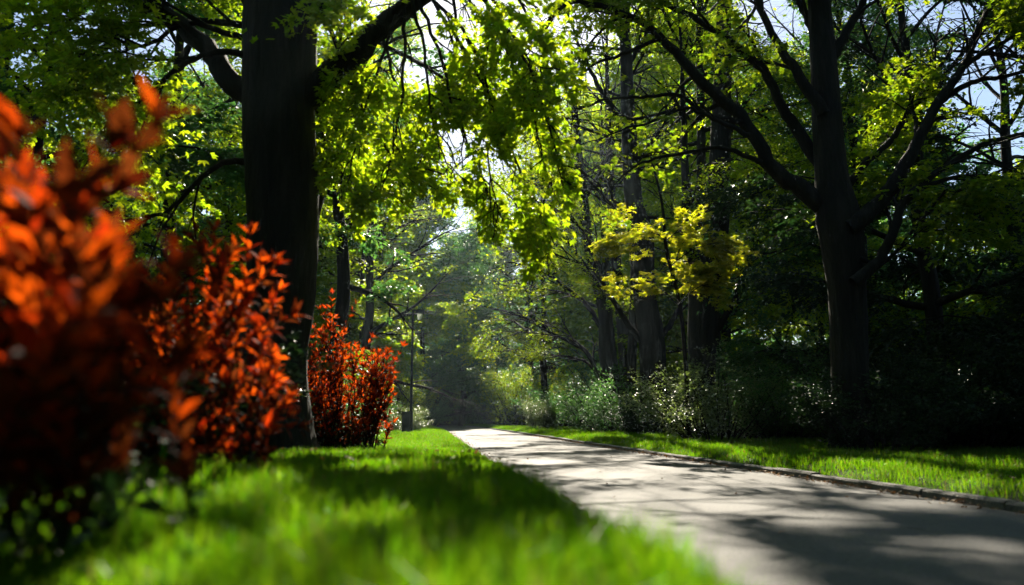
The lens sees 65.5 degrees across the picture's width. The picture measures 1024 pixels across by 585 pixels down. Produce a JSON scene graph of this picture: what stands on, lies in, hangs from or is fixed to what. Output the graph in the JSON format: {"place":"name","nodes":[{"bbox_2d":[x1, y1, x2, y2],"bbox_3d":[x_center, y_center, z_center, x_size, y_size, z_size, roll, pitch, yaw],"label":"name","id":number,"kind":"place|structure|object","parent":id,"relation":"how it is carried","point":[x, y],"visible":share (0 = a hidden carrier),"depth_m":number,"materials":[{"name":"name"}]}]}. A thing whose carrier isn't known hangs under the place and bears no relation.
{"place":"outdoors","nodes":[
{"label":"outdoors","id":0,"kind":"place"},
{"bbox_2d":[4,408,94,568],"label":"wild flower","id":1,"kind":"object","parent":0,"point":[34,523],"visible":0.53,"depth_m":1.45,"materials":[{"name":"green plant"}]},
{"bbox_2d":[0,424,1023,584],"bbox_3d":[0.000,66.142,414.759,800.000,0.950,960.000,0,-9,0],"label":"ground","id":2,"kind":"structure","parent":0,"point":[1016,497],"depth_m":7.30,"materials":[{"name":"green plant"}]},
{"bbox_2d":[0,74,218,571],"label":"red shrub","id":3,"kind":"object","parent":2,"relation":"on","point":[43,355],"visible":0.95,"depth_m":1.43,"materials":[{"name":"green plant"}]},
{"bbox_2d":[7,363,218,496],"bbox_3d":[-1.969,0.484,2.827,1.806,0.603,1.810,0,-9,0],"label":"bush","id":4,"kind":"object","parent":2,"relation":"on","point":[193,381],"visible":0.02,"depth_m":2.88,"materials":[{"name":"red plant"}]},
{"bbox_2d":[0,0,241,351],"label":"broadleaf tree","id":5,"kind":"object","parent":2,"relation":"on","point":[209,180],"visible":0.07,"depth_m":21.59,"materials":[{"name":"green plant"}]},
{"bbox_2d":[0,0,244,355],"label":"broadleaf tree","id":6,"kind":"object","parent":2,"relation":"on","point":[228,174],"visible":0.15,"depth_m":15.27,"materials":[{"name":"green plant"}]},
{"bbox_2d":[47,237,234,355],"bbox_3d":[-11.359,1.494,25.029,8.915,6.132,8.851,3,-10,-20],"label":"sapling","id":7,"kind":"object","parent":2,"relation":"on","point":[197,290],"depth_m":24.06,"materials":[{"name":"green plant"}]},
{"bbox_2d":[125,440,180,521],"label":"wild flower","id":8,"kind":"object","parent":2,"relation":"on","point":[153,482],"visible":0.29,"depth_m":1.88,"materials":[{"name":"green plant"}]},
{"bbox_2d":[0,303,312,421],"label":"bush","id":9,"kind":"object","parent":2,"relation":"on","point":[299,392],"depth_m":8.22,"materials":[{"name":"red plant"}]},
{"bbox_2d":[137,207,213,320],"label":"broadleaf tree","id":10,"kind":"object","parent":2,"relation":"on","point":[153,257],"visible":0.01,"depth_m":37.33,"materials":[{"name":"green plant"}]},
{"bbox_2d":[54,216,314,478],"bbox_3d":[-1.647,0.290,3.561,1.846,1.178,0.871,-6,-11,32],"label":"red shrub","id":11,"kind":"object","parent":2,"relation":"on","point":[244,293],"visible":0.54,"depth_m":3.31,"materials":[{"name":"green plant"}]},
{"bbox_2d":[0,0,370,375],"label":"broadleaf tree","id":12,"kind":"object","parent":2,"relation":"on","point":[185,52],"visible":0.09,"depth_m":19.99,"materials":[{"name":"green plant"}]},
{"bbox_2d":[32,303,339,464],"bbox_3d":[-2.459,0.574,4.534,2.720,0.955,2.991,0,-9,0],"label":"bush","id":13,"kind":"object","parent":2,"relation":"on","point":[243,408],"visible":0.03,"depth_m":4.87,"materials":[{"name":"red plant"}]},
{"bbox_2d":[50,61,322,323],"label":"broadleaf tree","id":14,"kind":"object","parent":2,"relation":"on","point":[208,146],"depth_m":42.65,"materials":[{"name":"green plant"}]},
{"bbox_2d":[50,1,385,370],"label":"broadleaf tree","id":15,"kind":"object","parent":2,"relation":"on","point":[201,81],"visible":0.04,"depth_m":30.95,"materials":[{"name":"green plant"}]},
{"bbox_2d":[148,292,367,438],"bbox_3d":[-7.059,1.548,17.390,8.168,3.609,7.197,-5,-10,29],"label":"bush","id":16,"kind":"object","parent":2,"relation":"on","point":[229,332],"depth_m":17.16,"materials":[{"name":"red plant"}]},
{"bbox_2d":[149,27,389,404],"bbox_3d":[-8.344,-1.978,26.790,8.839,14.017,11.202,0,-9,0],"label":"broadleaf tree","id":17,"kind":"object","parent":2,"relation":"on","point":[327,278],"visible":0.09,"depth_m":25.80,"materials":[{"name":"green plant"}]},
{"bbox_2d":[0,0,606,449],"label":"maple tree","id":18,"kind":"object","parent":2,"relation":"on","point":[284,86],"visible":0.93,"depth_m":9.24,"materials":[{"name":"green plant"}]},
{"bbox_2d":[217,174,422,350],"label":"broadleaf tree","id":19,"kind":"object","parent":2,"relation":"on","point":[375,324],"depth_m":47.17,"materials":[{"name":"green plant"}]},
{"bbox_2d":[0,0,670,229],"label":"broadleaf tree","id":20,"kind":"object","parent":2,"relation":"on","point":[227,21],"visible":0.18,"depth_m":18.13,"materials":[{"name":"green plant"}]},
{"bbox_2d":[205,0,470,404],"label":"broadleaf tree","id":21,"kind":"object","parent":2,"relation":"on","point":[345,287],"visible":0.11,"depth_m":21.85,"materials":[{"name":"green plant"}]},
{"bbox_2d":[312,403,388,448],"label":"bush","id":22,"kind":"object","parent":2,"relation":"on","point":[379,442],"visible":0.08,"depth_m":11.33,"materials":[{"name":"red plant"}]},
{"bbox_2d":[237,57,464,357],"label":"broadleaf tree","id":23,"kind":"object","parent":2,"relation":"on","point":[385,307],"visible":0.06,"depth_m":43.15,"materials":[{"name":"green plant"}]},
{"bbox_2d":[236,59,465,375],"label":"broadleaf tree","id":24,"kind":"object","parent":2,"relation":"on","point":[405,360],"visible":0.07,"depth_m":47.63,"materials":[{"name":"green plant"}]},
{"bbox_2d":[311,382,401,435],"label":"bush","id":25,"kind":"object","parent":2,"relation":"on","point":[374,409],"depth_m":21.82,"materials":[{"name":"red plant"}]},
{"bbox_2d":[307,288,408,449],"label":"red shrub","id":26,"kind":"object","parent":2,"relation":"on","point":[374,384],"visible":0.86,"depth_m":10.90,"materials":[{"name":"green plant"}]},
{"bbox_2d":[222,0,517,429],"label":"broadleaf tree","id":27,"kind":"object","parent":2,"relation":"on","point":[368,316],"visible":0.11,"depth_m":38.47,"materials":[{"name":"green plant"}]},
{"bbox_2d":[352,220,431,384],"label":"broadleaf tree","id":28,"kind":"object","parent":2,"relation":"on","point":[409,275],"visible":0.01,"depth_m":65.36,"materials":[{"name":"green plant"}]},
{"bbox_2d":[350,241,447,425],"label":"broadleaf tree","id":29,"kind":"object","parent":2,"relation":"on","point":[407,347],"visible":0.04,"depth_m":78.04,"materials":[{"name":"green plant"}]},
{"bbox_2d":[377,371,427,428],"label":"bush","id":30,"kind":"object","parent":2,"relation":"on","point":[400,399],"visible":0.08,"depth_m":43.62,"materials":[{"name":"green plant"}]},
{"bbox_2d":[322,186,486,417],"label":"broadleaf tree","id":31,"kind":"object","parent":2,"relation":"on","point":[438,320],"visible":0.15,"depth_m":63.08,"materials":[{"name":"green plant"}]},
{"bbox_2d":[402,412,410,431],"bbox_3d":[-4.427,5.414,33.263,0.360,0.870,0.300,0,-9,0],"label":"utility cabinet","id":32,"kind":"object","parent":2,"relation":"on","point":[405,421],"visible":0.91,"depth_m":33.13,"materials":[{"name":"grey metal"}]},
{"bbox_2d":[385,404,432,429],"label":"bush","id":33,"kind":"object","parent":2,"relation":"on","point":[416,424],"visible":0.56,"depth_m":38.24,"materials":[{"name":"green plant"}]},
{"bbox_2d":[382,362,445,426],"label":"sapling","id":34,"kind":"object","parent":2,"relation":"on","point":[406,376],"visible":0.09,"depth_m":51.94,"materials":[{"name":"green plant"}]},
{"bbox_2d":[395,353,433,420],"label":"sapling","id":35,"kind":"object","parent":2,"relation":"on","point":[418,378],"visible":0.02,"depth_m":57.51,"materials":[{"name":"green plant"}]},
{"bbox_2d":[409,309,424,431],"bbox_3d":[-4.055,3.365,33.892,0.583,5.325,0.283,0,-9,0],"label":"street lamp","id":36,"kind":"object","parent":2,"relation":"on","point":[419,314],"visible":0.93,"depth_m":33.91,"materials":[{"name":"metal"}]},
{"bbox_2d":[401,390,437,423],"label":"sapling","id":37,"kind":"object","parent":2,"relation":"on","point":[432,400],"visible":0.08,"depth_m":65.18,"materials":[{"name":"green plant"}]},
{"bbox_2d":[384,227,460,408],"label":"broadleaf tree","id":38,"kind":"object","parent":2,"relation":"on","point":[428,341],"visible":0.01,"depth_m":93.49,"materials":[{"name":"green plant"}]},
{"bbox_2d":[371,185,501,423],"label":"broadleaf tree","id":39,"kind":"object","parent":2,"relation":"on","point":[438,263],"visible":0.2,"depth_m":71.46,"materials":[{"name":"green plant"}]},
{"bbox_2d":[421,402,452,425],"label":"bush","id":40,"kind":"object","parent":2,"relation":"on","point":[431,416],"visible":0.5,"depth_m":66.61,"materials":[{"name":"green plant"}]},
{"bbox_2d":[395,364,479,425],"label":"sapling","id":41,"kind":"object","parent":2,"relation":"on","point":[441,379],"visible":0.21,"depth_m":72.84,"materials":[{"name":"green plant"}]},
{"bbox_2d":[404,232,518,392],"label":"broadleaf tree","id":42,"kind":"object","parent":2,"relation":"on","point":[472,323],"visible":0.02,"depth_m":97.65,"materials":[{"name":"green plant"}]},
{"bbox_2d":[387,232,536,425],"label":"broadleaf tree","id":43,"kind":"object","parent":2,"relation":"on","point":[435,351],"visible":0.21,"depth_m":79.97,"materials":[{"name":"green plant"}]},
{"bbox_2d":[413,218,563,383],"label":"broadleaf tree","id":44,"kind":"object","parent":2,"relation":"on","point":[512,324],"visible":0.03,"depth_m":98.26,"materials":[{"name":"green plant"}]},
{"bbox_2d":[428,241,550,398],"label":"broadleaf tree","id":45,"kind":"object","parent":2,"relation":"on","point":[508,254],"visible":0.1,"depth_m":99.38,"materials":[{"name":"green plant"}]},
{"bbox_2d":[469,395,531,424],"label":"bush","id":46,"kind":"object","parent":2,"relation":"on","point":[487,417],"visible":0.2,"depth_m":64.72,"materials":[{"name":"green plant"}]},
{"bbox_2d":[427,157,598,403],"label":"broadleaf tree","id":47,"kind":"object","parent":2,"relation":"on","point":[473,378],"visible":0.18,"depth_m":72.60,"materials":[{"name":"green plant"}]},
{"bbox_2d":[476,362,566,425],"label":"sapling","id":48,"kind":"object","parent":2,"relation":"on","point":[501,393],"visible":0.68,"depth_m":60.60,"materials":[{"name":"green plant"}]},
{"bbox_2d":[482,360,567,408],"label":"sapling","id":49,"kind":"object","parent":2,"relation":"on","point":[515,378],"visible":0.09,"depth_m":68.51,"materials":[{"name":"green plant"}]},
{"bbox_2d":[424,114,626,378],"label":"broadleaf tree","id":50,"kind":"object","parent":2,"relation":"on","point":[526,291],"visible":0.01,"depth_m":86.84,"materials":[{"name":"green plant"}]},
{"bbox_2d":[427,133,627,402],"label":"broadleaf tree","id":51,"kind":"object","parent":2,"relation":"on","point":[572,326],"visible":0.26,"depth_m":56.54,"materials":[{"name":"green plant"}]},
{"bbox_2d":[499,397,558,424],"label":"bush","id":52,"kind":"object","parent":2,"relation":"on","point":[520,415],"visible":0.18,"depth_m":59.03,"materials":[{"name":"green plant"}]},
{"bbox_2d":[470,267,595,377],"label":"broadleaf tree","id":53,"kind":"object","parent":2,"relation":"on","point":[518,336],"visible":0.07,"depth_m":90.24,"materials":[{"name":"green plant"}]},
{"bbox_2d":[521,399,559,427],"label":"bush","id":54,"kind":"object","parent":2,"relation":"on","point":[546,421],"visible":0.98,"depth_m":43.11,"materials":[{"name":"green plant"}]},
{"bbox_2d":[509,377,592,426],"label":"bush","id":55,"kind":"object","parent":2,"relation":"on","point":[562,422],"visible":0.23,"depth_m":48.58,"materials":[{"name":"green plant"}]},
{"bbox_2d":[489,243,617,388],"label":"broadleaf tree","id":56,"kind":"object","parent":2,"relation":"on","point":[548,299],"visible":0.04,"depth_m":76.58,"materials":[{"name":"green plant"}]},
{"bbox_2d":[526,379,585,426],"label":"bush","id":57,"kind":"object","parent":2,"relation":"on","point":[562,388],"visible":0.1,"depth_m":53.12,"materials":[{"name":"green plant"}]},
{"bbox_2d":[446,2,675,429],"bbox_3d":[2.535,-4.220,37.624,12.044,21.876,7.536,0,-9,0],"label":"lime tree","id":58,"kind":"object","parent":2,"relation":"on","point":[603,320],"visible":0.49,"depth_m":37.06,"materials":[{"name":"green plant"}]},
{"bbox_2d":[465,86,664,366],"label":"broadleaf tree","id":59,"kind":"object","parent":2,"relation":"on","point":[579,112],"visible":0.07,"depth_m":67.52,"materials":[{"name":"green plant"}]},
{"bbox_2d":[151,250,982,382],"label":"woodland","id":60,"kind":"object","parent":2,"relation":"on","point":[748,331],"depth_m":118.87,"materials":[{"name":"green plant"}]},
{"bbox_2d":[495,103,678,395],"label":"broadleaf tree","id":61,"kind":"object","parent":2,"relation":"on","point":[565,300],"visible":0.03,"depth_m":59.79,"materials":[{"name":"green plant"}]},
{"bbox_2d":[465,78,727,393],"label":"broadleaf tree","id":62,"kind":"object","parent":2,"relation":"on","point":[675,333],"visible":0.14,"depth_m":48.16,"materials":[{"name":"green plant"}]},
{"bbox_2d":[540,360,675,431],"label":"bush","id":63,"kind":"object","parent":2,"relation":"on","point":[589,424],"visible":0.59,"depth_m":29.94,"materials":[{"name":"green plant"}]},
{"bbox_2d":[484,0,759,432],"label":"oak tree","id":64,"kind":"object","parent":2,"relation":"on","point":[649,334],"visible":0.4,"depth_m":29.51,"materials":[{"name":"green plant"}]},
{"bbox_2d":[466,0,777,314],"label":"broadleaf tree","id":65,"kind":"object","parent":2,"relation":"on","point":[608,263],"visible":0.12,"depth_m":43.09,"materials":[{"name":"green plant"}]},
{"bbox_2d":[556,324,687,419],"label":"sapling","id":66,"kind":"object","parent":2,"relation":"on","point":[589,371],"visible":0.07,"depth_m":45.77,"materials":[{"name":"green plant"}]},
{"bbox_2d":[564,34,695,427],"bbox_3d":[5.954,-3.561,39.398,9.129,21.090,7.508,5,-10,-28],"label":"lime tree","id":67,"kind":"object","parent":2,"relation":"on","point":[621,328],"visible":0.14,"depth_m":39.54,"materials":[{"name":"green plant"}]},
{"bbox_2d":[396,0,872,431],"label":"broadleaf tree","id":68,"kind":"object","parent":2,"relation":"on","point":[631,353],"visible":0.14,"depth_m":31.15,"materials":[{"name":"green plant"}]},
{"bbox_2d":[595,385,685,433],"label":"bush","id":69,"kind":"object","parent":2,"relation":"on","point":[634,422],"visible":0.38,"depth_m":26.42,"materials":[{"name":"green plant"}]},
{"bbox_2d":[514,2,803,345],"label":"broadleaf tree","id":70,"kind":"object","parent":2,"relation":"on","point":[597,229],"visible":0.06,"depth_m":53.85,"materials":[{"name":"green plant"}]},
{"bbox_2d":[588,106,762,439],"bbox_3d":[4.038,-0.305,18.310,4.246,7.916,3.041,9,-13,-44],"label":"young maple tree","id":71,"kind":"object","parent":2,"relation":"on","point":[696,276],"visible":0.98,"depth_m":17.74,"materials":[{"name":"yellow plant"}]},
{"bbox_2d":[617,340,736,410],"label":"sapling","id":72,"kind":"object","parent":2,"relation":"on","point":[676,365],"visible":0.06,"depth_m":40.30,"materials":[{"name":"green plant"}]},
{"bbox_2d":[592,205,788,344],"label":"broadleaf tree","id":73,"kind":"object","parent":2,"relation":"on","point":[733,336],"depth_m":59.08,"materials":[{"name":"green plant"}]},
{"bbox_2d":[609,338,825,439],"bbox_3d":[5.302,2.518,20.227,5.510,2.614,4.892,5,-10,-28],"label":"bush","id":74,"kind":"object","parent":2,"relation":"on","point":[718,416],"visible":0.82,"depth_m":19.73,"materials":[{"name":"green plant"}]},
{"bbox_2d":[614,146,825,366],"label":"broadleaf tree","id":75,"kind":"object","parent":2,"relation":"on","point":[676,321],"visible":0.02,"depth_m":49.23,"materials":[{"name":"green plant"}]},
{"bbox_2d":[456,0,990,261],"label":"broadleaf tree","id":76,"kind":"object","parent":2,"relation":"on","point":[701,136],"visible":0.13,"depth_m":28.55,"materials":[{"name":"green plant"}]},
{"bbox_2d":[581,0,885,352],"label":"broadleaf tree","id":77,"kind":"object","parent":2,"relation":"on","point":[726,333],"visible":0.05,"depth_m":48.51,"materials":[{"name":"green plant"}]},
{"bbox_2d":[589,9,878,397],"bbox_3d":[10.495,-3.715,38.577,14.852,21.053,16.437,0,-9,0],"label":"broadleaf tree","id":78,"kind":"object","parent":2,"relation":"on","point":[674,350],"visible":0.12,"depth_m":37.32,"materials":[{"name":"green plant"}]},
{"bbox_2d":[666,359,801,433],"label":"bush","id":79,"kind":"object","parent":2,"relation":"on","point":[726,375],"depth_m":29.65,"materials":[{"name":"green plant"}]},
{"bbox_2d":[579,0,897,434],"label":"oak tree","id":80,"kind":"object","parent":2,"relation":"on","point":[705,328],"visible":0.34,"depth_m":25.36,"materials":[{"name":"green plant"}]},
{"bbox_2d":[463,423,1023,501],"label":"verge grass","id":81,"kind":"structure","parent":2,"relation":"on","point":[778,451],"depth_m":11.02,"materials":[{"name":"green plant"}]},
{"bbox_2d":[465,425,1023,513],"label":"kerb","id":82,"kind":"structure","parent":2,"relation":"on","point":[996,502],"depth_m":7.46,"materials":[{"name":"grey concrete"}]},
{"bbox_2d":[678,159,826,365],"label":"broadleaf tree","id":83,"kind":"object","parent":2,"relation":"on","point":[799,330],"visible":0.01,"depth_m":56.47,"materials":[{"name":"green plant"}]},
{"bbox_2d":[681,310,829,421],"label":"sapling","id":84,"kind":"object","parent":2,"relation":"on","point":[782,344],"visible":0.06,"depth_m":34.33,"materials":[{"name":"green plant"}]},
{"bbox_2d":[506,0,1023,448],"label":"spreading tree","id":85,"kind":"object","parent":2,"relation":"on","point":[832,199],"visible":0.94,"depth_m":15.46,"materials":[{"name":"green plant"}]},
{"bbox_2d":[731,195,824,346],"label":"broadleaf tree","id":86,"kind":"object","parent":2,"relation":"on","point":[791,328],"visible":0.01,"depth_m":67.85,"materials":[{"name":"green plant"}]},
{"bbox_2d":[680,357,896,439],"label":"bush","id":87,"kind":"object","parent":2,"relation":"on","point":[789,431],"visible":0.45,"depth_m":19.40,"materials":[{"name":"green plant"}]},
{"bbox_2d":[721,171,902,366],"bbox_3d":[15.325,0.438,40.072,10.510,13.505,9.035,-5,-11,31],"label":"broadleaf tree","id":88,"kind":"object","parent":2,"relation":"on","point":[873,246],"visible":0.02,"depth_m":39.57,"materials":[{"name":"green plant"}]},
{"bbox_2d":[708,345,918,436],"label":"bush","id":89,"kind":"object","parent":2,"relation":"on","point":[818,363],"visible":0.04,"depth_m":23.67,"materials":[{"name":"green plant"}]},
{"bbox_2d":[652,0,1023,440],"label":"broadleaf tree","id":90,"kind":"object","parent":2,"relation":"on","point":[930,306],"visible":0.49,"depth_m":20.25,"materials":[{"name":"green plant"}]},
{"bbox_2d":[667,0,1023,402],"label":"broadleaf tree","id":91,"kind":"object","parent":2,"relation":"on","point":[751,355],"visible":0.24,"depth_m":26.48,"materials":[{"name":"green plant"}]},
{"bbox_2d":[729,70,1000,343],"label":"broadleaf tree","id":92,"kind":"object","parent":2,"relation":"on","point":[884,219],"visible":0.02,"depth_m":43.34,"materials":[{"name":"green plant"}]},
{"bbox_2d":[799,165,945,351],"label":"broadleaf tree","id":93,"kind":"object","parent":2,"relation":"on","point":[891,209],"visible":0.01,"depth_m":53.44,"materials":[{"name":"green plant"}]},
{"bbox_2d":[765,309,1009,428],"bbox_3d":[11.086,2.317,22.486,8.104,3.581,7.140,0,-9,-1],"label":"bush","id":94,"kind":"object","parent":2,"relation":"on","point":[784,361],"visible":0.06,"depth_m":23.39,"materials":[{"name":"green plant"}]},
{"bbox_2d":[764,311,1021,439],"bbox_3d":[10.429,2.158,20.914,6.994,3.508,7.938,-2,-9,11],"label":"bush","id":95,"kind":"object","parent":2,"relation":"on","point":[871,360],"visible":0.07,"depth_m":19.63,"materials":[{"name":"green plant"}]},
{"bbox_2d":[768,347,1019,450],"bbox_3d":[6.712,1.920,13.893,3.603,1.856,3.485,-8,-12,41],"label":"bush","id":96,"kind":"object","parent":2,"relation":"on","point":[936,421],"visible":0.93,"depth_m":13.55,"materials":[{"name":"green plant"}]},
{"bbox_2d":[783,0,1023,371],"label":"broadleaf tree","id":97,"kind":"object","parent":2,"relation":"on","point":[1007,156],"visible":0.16,"depth_m":25.80,"materials":[{"name":"green plant"}]},
{"bbox_2d":[813,325,1023,447],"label":"bush","id":98,"kind":"object","parent":2,"relation":"on","point":[985,432],"visible":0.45,"depth_m":14.45,"materials":[{"name":"green plant"}]},
{"bbox_2d":[840,0,1023,385],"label":"broadleaf tree","id":99,"kind":"object","parent":2,"relation":"on","point":[988,326],"visible":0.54,"depth_m":16.87,"materials":[{"name":"green plant"}]},
{"bbox_2d":[873,149,1008,364],"bbox_3d":[17.592,0.111,31.010,7.969,12.174,9.051,4,-10,-24],"label":"broadleaf tree","id":100,"kind":"object","parent":2,"relation":"on","point":[965,168],"visible":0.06,"depth_m":31.36,"materials":[{"name":"green plant"}]},
{"bbox_2d":[868,254,1023,398],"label":"sapling","id":101,"kind":"object","parent":2,"relation":"on","point":[969,311],"visible":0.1,"depth_m":22.99,"materials":[{"name":"green plant"}]},
{"bbox_2d":[869,314,1023,442],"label":"bush","id":102,"kind":"object","parent":2,"relation":"on","point":[957,346],"visible":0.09,"depth_m":16.86,"materials":[{"name":"green plant"}]},
{"bbox_2d":[936,328,1023,435],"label":"bush","id":103,"kind":"object","parent":2,"relation":"on","point":[1004,365],"visible":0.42,"depth_m":14.32,"materials":[{"name":"green plant"}]},
{"bbox_2d":[10,0,1023,366],"label":"sky","id":104,"kind":"structure","parent":0,"point":[986,96],"materials":[{"name":"white"}]},
{"bbox_2d":[437,425,1023,584],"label":"path","id":105,"kind":"structure","parent":0,"point":[832,534],"depth_m":5.04,"materials":[{"name":"grey asphalt"}]},
{"bbox_2d":[215,432,1023,532],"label":"leaf litter","id":106,"kind":"object","parent":105,"relation":"on","point":[778,475],"visible":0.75,"depth_m":8.62,"materials":[{"name":"brown plant"}]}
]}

